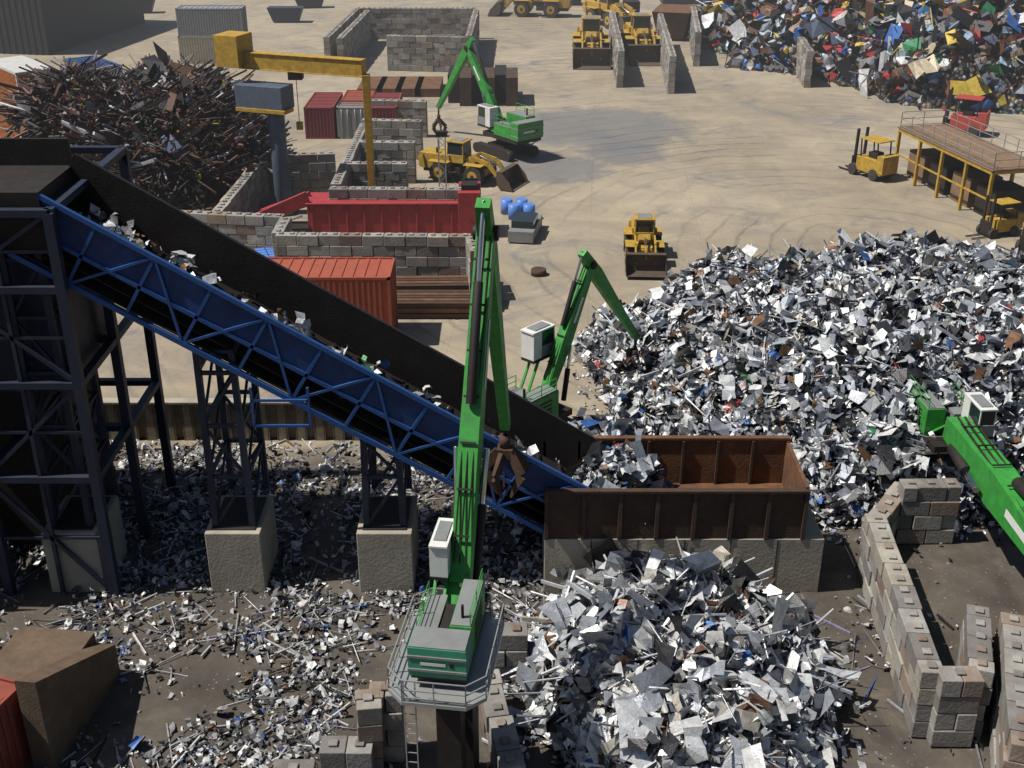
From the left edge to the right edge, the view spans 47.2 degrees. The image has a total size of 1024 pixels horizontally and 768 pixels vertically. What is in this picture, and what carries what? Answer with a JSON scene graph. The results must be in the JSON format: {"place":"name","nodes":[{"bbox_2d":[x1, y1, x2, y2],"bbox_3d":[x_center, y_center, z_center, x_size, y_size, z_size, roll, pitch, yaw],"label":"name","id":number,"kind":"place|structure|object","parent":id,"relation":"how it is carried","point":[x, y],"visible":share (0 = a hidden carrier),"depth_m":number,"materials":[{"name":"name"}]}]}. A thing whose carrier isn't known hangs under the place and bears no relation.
{"place":"outdoors","nodes":[
{"label":"outdoors","id":0,"kind":"place"},
{"bbox_2d":[103,398,360,440],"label":"pit retaining wall","id":1,"kind":"structure","parent":0,"point":[183,418],"depth_m":50.00,"materials":[{"name":"grey concrete"}]},
{"bbox_2d":[432,109,447,132],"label":"grapple","id":2,"kind":"object","parent":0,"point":[440,121],"visible":0.87,"depth_m":99.27,"materials":[{"name":"metal"}]},
{"bbox_2d":[481,430,529,498],"bbox_3d":[-0.254,2.487,38.032,1.699,2.524,1.701,0,26,0],"label":"grapple","id":3,"kind":"object","parent":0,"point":[515,457],"visible":0.93,"depth_m":37.68,"materials":[{"name":"metal"}]},
{"bbox_2d":[0,0,1023,767],"bbox_3d":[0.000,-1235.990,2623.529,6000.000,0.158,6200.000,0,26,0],"label":"ground","id":4,"kind":"structure","parent":0,"point":[710,150],"depth_m":72.14,"materials":[{"name":"beige concrete"}]},
{"bbox_2d":[0,626,120,767],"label":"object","id":5,"kind":"structure","parent":4,"relation":"on","point":[65,681],"depth_m":33.99,"materials":[{"name":"concrete"}]},
{"bbox_2d":[0,0,144,54],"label":"shed","id":6,"kind":"structure","parent":4,"relation":"on","point":[39,27],"depth_m":133.85,"materials":[{"name":"grey metal"}]},
{"bbox_2d":[0,145,175,596],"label":"steel support tower","id":7,"kind":"structure","parent":4,"relation":"on","point":[91,334],"depth_m":39.16,"materials":[{"name":"grey metal"}]},
{"bbox_2d":[0,41,296,210],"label":"scrap heap","id":8,"kind":"object","parent":4,"relation":"on","point":[188,136],"visible":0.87,"depth_m":77.59,"materials":[{"name":"brown metal"}]},
{"bbox_2d":[0,5,402,767],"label":"containers","id":9,"kind":"object","parent":4,"relation":"on","point":[366,285],"visible":0.32,"depth_m":90.74,"materials":[{"name":"red metal"}]},
{"bbox_2d":[41,495,418,591],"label":"concrete footings","id":10,"kind":"object","parent":4,"relation":"on","point":[242,554],"visible":0.87,"depth_m":40.03,"materials":[{"name":"concrete"}]},
{"bbox_2d":[0,254,411,525],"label":"conveyor support trestles","id":11,"kind":"object","parent":10,"relation":"on","point":[76,463],"visible":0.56,"depth_m":38.86,"materials":[{"name":"grey metal"}]},
{"bbox_2d":[0,138,593,533],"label":"conveyor","id":12,"kind":"object","parent":11,"relation":"on","point":[186,308],"visible":0.83,"depth_m":37.60,"materials":[{"name":"metal"}]},
{"bbox_2d":[67,203,558,462],"bbox_3d":[-6.521,-1.330,38.196,16.392,10.280,2.723,0,26,0],"label":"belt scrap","id":13,"kind":"object","parent":12,"relation":"attached to","point":[95,214],"visible":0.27,"depth_m":37.70,"materials":[{"name":"silver metal"}]},
{"bbox_2d":[213,31,374,215],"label":"jib crane","id":14,"kind":"object","parent":4,"relation":"on","point":[274,101],"visible":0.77,"depth_m":75.13,"materials":[{"name":"paint"}]},
{"bbox_2d":[251,178,480,235],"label":"red shear","id":15,"kind":"object","parent":4,"relation":"on","point":[325,213],"visible":0.61,"depth_m":73.96,"materials":[{"name":"metal"}]},
{"bbox_2d":[387,588,503,767],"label":"crane pedestal platform","id":16,"kind":"structure","parent":4,"relation":"on","point":[454,704],"depth_m":29.12,"materials":[{"name":"metal"}]},
{"bbox_2d":[407,517,489,682],"bbox_3d":[-1.497,5.340,29.348,1.445,2.067,4.176,3,26,7],"label":"cab","id":17,"kind":"object","parent":16,"relation":"on","point":[443,641],"visible":0.94,"depth_m":28.62,"materials":[{"name":"metal"}]},
{"bbox_2d":[449,198,510,582],"bbox_3d":[-0.775,-0.401,32.198,0.984,9.479,8.380,3,26,7],"label":"crane boom","id":18,"kind":"object","parent":17,"relation":"attached to","point":[485,334],"visible":0.96,"depth_m":30.53,"materials":[{"name":"metal"}]},
{"bbox_2d":[424,130,473,224],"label":"lattice mast","id":19,"kind":"object","parent":4,"relation":"on","point":[441,133],"visible":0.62,"depth_m":73.64,"materials":[{"name":"metal"}]},
{"bbox_2d":[418,136,528,191],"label":"wheel loader","id":20,"kind":"object","parent":4,"relation":"on","point":[482,167],"visible":0.92,"depth_m":85.48,"materials":[{"name":"yellow paint"}]},
{"bbox_2d":[0,437,995,767],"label":"pit litter","id":21,"kind":"object","parent":4,"relation":"on","point":[518,571],"visible":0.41,"depth_m":39.61,"materials":[{"name":"silver metal"}]},
{"bbox_2d":[473,139,538,161],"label":"crawler tracks","id":22,"kind":"object","parent":4,"relation":"on","point":[501,150],"visible":0.78,"depth_m":92.47,"materials":[{"name":"metal"}]},
{"bbox_2d":[477,103,543,144],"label":"material handler body","id":23,"kind":"object","parent":22,"relation":"on","point":[515,127],"visible":1,"depth_m":91.11,"materials":[{"name":"metal"}]},
{"bbox_2d":[436,37,501,120],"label":"material handler boom","id":24,"kind":"object","parent":23,"relation":"attached to","point":[467,52],"visible":0.88,"depth_m":93.20,"materials":[{"name":"metal"}]},
{"bbox_2d":[488,0,572,17],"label":"wheel loader","id":25,"kind":"object","parent":4,"relation":"on","point":[548,8],"visible":1,"depth_m":157.38,"materials":[{"name":"yellow paint"}]},
{"bbox_2d":[487,407,659,564],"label":"scrap metal pieces","id":26,"kind":"object","parent":4,"relation":"on","point":[620,423],"visible":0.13,"depth_m":43.47,"materials":[{"name":"silver metal"}]},
{"bbox_2d":[142,0,1023,648],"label":"yard stock","id":27,"kind":"object","parent":4,"relation":"on","point":[434,296],"visible":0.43,"depth_m":77.95,"materials":[{"name":"metal"}]},
{"bbox_2d":[572,15,610,69],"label":"wheel loader","id":28,"kind":"object","parent":4,"relation":"on","point":[591,49],"visible":1,"depth_m":126.86,"materials":[{"name":"yellow paint"}]},
{"bbox_2d":[182,7,1023,767],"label":"block walls","id":29,"kind":"structure","parent":4,"relation":"on","point":[940,705],"depth_m":42.24,"materials":[{"name":"concrete"}]},
{"bbox_2d":[583,0,652,28],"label":"wheel loader","id":30,"kind":"object","parent":4,"relation":"on","point":[602,8],"visible":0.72,"depth_m":149.28,"materials":[{"name":"yellow paint"}]},
{"bbox_2d":[534,0,707,39],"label":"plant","id":31,"kind":"object","parent":4,"relation":"on","point":[677,15],"visible":0.5,"depth_m":140.65,"materials":[{"name":"metal"}]},
{"bbox_2d":[620,12,660,65],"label":"wheel loader","id":32,"kind":"object","parent":4,"relation":"on","point":[641,41],"visible":0.91,"depth_m":129.22,"materials":[{"name":"yellow paint"}]},
{"bbox_2d":[623,213,666,277],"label":"wheel loader","id":33,"kind":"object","parent":4,"relation":"on","point":[644,247],"visible":1,"depth_m":69.16,"materials":[{"name":"yellow paint"}]},
{"bbox_2d":[486,537,870,767],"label":"scrap heap","id":34,"kind":"object","parent":4,"relation":"on","point":[635,658],"visible":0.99,"depth_m":33.68,"materials":[{"name":"silver metal"}]},
{"bbox_2d":[542,435,823,592],"bbox_3d":[5.790,4.522,40.908,9.420,4.370,3.420,0,26,0],"label":"feed hopper","id":35,"kind":"object","parent":4,"relation":"on","point":[744,497],"visible":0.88,"depth_m":39.47,"materials":[{"name":"metal"}]},
{"bbox_2d":[534,429,674,577],"bbox_3d":[3.540,4.411,40.770,5.689,5.626,3.758,0,26,0],"label":"scrap in hopper","id":36,"kind":"object","parent":35,"relation":"in","point":[627,463],"visible":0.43,"depth_m":39.79,"materials":[{"name":"silver metal"}]},
{"bbox_2d":[577,240,856,412],"bbox_3d":[12.351,-2.733,54.913,18.614,6.781,18.259,0,26,0],"label":"scrap heap","id":37,"kind":"object","parent":4,"relation":"on","point":[700,280],"visible":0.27,"depth_m":54.30,"materials":[{"name":"silver metal"}]},
{"bbox_2d":[621,339,638,370],"bbox_3d":[5.644,-1.019,53.799,1.395,2.431,1.404,0,26,0],"label":"grapple","id":38,"kind":"object","parent":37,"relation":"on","point":[634,352],"visible":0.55,"depth_m":53.58,"materials":[{"name":"metal"}]},
{"bbox_2d":[608,6,842,93],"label":"concrete divider walls","id":39,"kind":"structure","parent":4,"relation":"on","point":[804,59],"depth_m":120.17,"materials":[{"name":"concrete"}]},
{"bbox_2d":[564,228,1023,550],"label":"scrap heap","id":40,"kind":"object","parent":4,"relation":"on","point":[818,378],"visible":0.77,"depth_m":47.38,"materials":[{"name":"silver metal"}]},
{"bbox_2d":[687,0,1023,114],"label":"scrap heap","id":41,"kind":"object","parent":4,"relation":"on","point":[923,54],"visible":1,"depth_m":112.17,"materials":[{"name":"multicoloured metal"}]},
{"bbox_2d":[838,127,898,180],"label":"forklift","id":42,"kind":"object","parent":4,"relation":"on","point":[874,164],"visible":1,"depth_m":86.28,"materials":[{"name":"yellow paint"}]},
{"bbox_2d":[903,430,948,472],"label":"crawler tracks","id":43,"kind":"object","parent":4,"relation":"on","point":[927,451],"visible":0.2,"depth_m":43.84,"materials":[{"name":"metal"}]},
{"bbox_2d":[903,375,997,452],"bbox_3d":[16.278,0.858,44.262,1.906,2.003,4.474,-2,26,-4],"label":"material handler body","id":44,"kind":"object","parent":43,"relation":"on","point":[979,407],"visible":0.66,"depth_m":43.48,"materials":[{"name":"metal"}]},
{"bbox_2d":[942,416,1023,554],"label":"material handler boom","id":45,"kind":"object","parent":44,"relation":"attached to","point":[986,469],"visible":1,"depth_m":40.20,"materials":[{"name":"metal"}]},
{"bbox_2d":[893,109,1023,215],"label":"platform","id":46,"kind":"structure","parent":4,"relation":"on","point":[962,167],"depth_m":81.15,"materials":[{"name":"paint"}]},
{"bbox_2d":[942,87,990,135],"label":"scissor lift","id":47,"kind":"object","parent":4,"relation":"on","point":[983,116],"visible":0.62,"depth_m":98.18,"materials":[{"name":"paint"}]},
{"bbox_2d":[965,195,1023,238],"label":"forklift","id":48,"kind":"object","parent":4,"relation":"on","point":[1009,220],"visible":1,"depth_m":74.52,"materials":[{"name":"yellow paint"}]},
{"bbox_2d":[1015,226,1023,249],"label":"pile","id":49,"kind":"object","parent":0,"point":[1019,243],"visible":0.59,"depth_m":72.08,"materials":[{"name":"grey metal"}]},
{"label":"handler carrier","id":50,"kind":"object","parent":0,"visible":0},
{"bbox_2d":[508,320,571,418],"bbox_3d":[0.653,-0.128,48.382,2.214,3.597,4.295,22,33,38],"label":"material handler body","id":51,"kind":"object","parent":50,"relation":"on","point":[537,340],"visible":0.59,"depth_m":48.89,"materials":[{"name":"metal"}]},
{"bbox_2d":[541,249,639,400],"bbox_3d":[3.607,-2.933,50.310,6.394,6.296,0.945,-23,34,-39],"label":"material handler boom","id":52,"kind":"object","parent":51,"relation":"attached to","point":[592,271],"visible":0.94,"depth_m":49.21,"materials":[{"name":"metal"}]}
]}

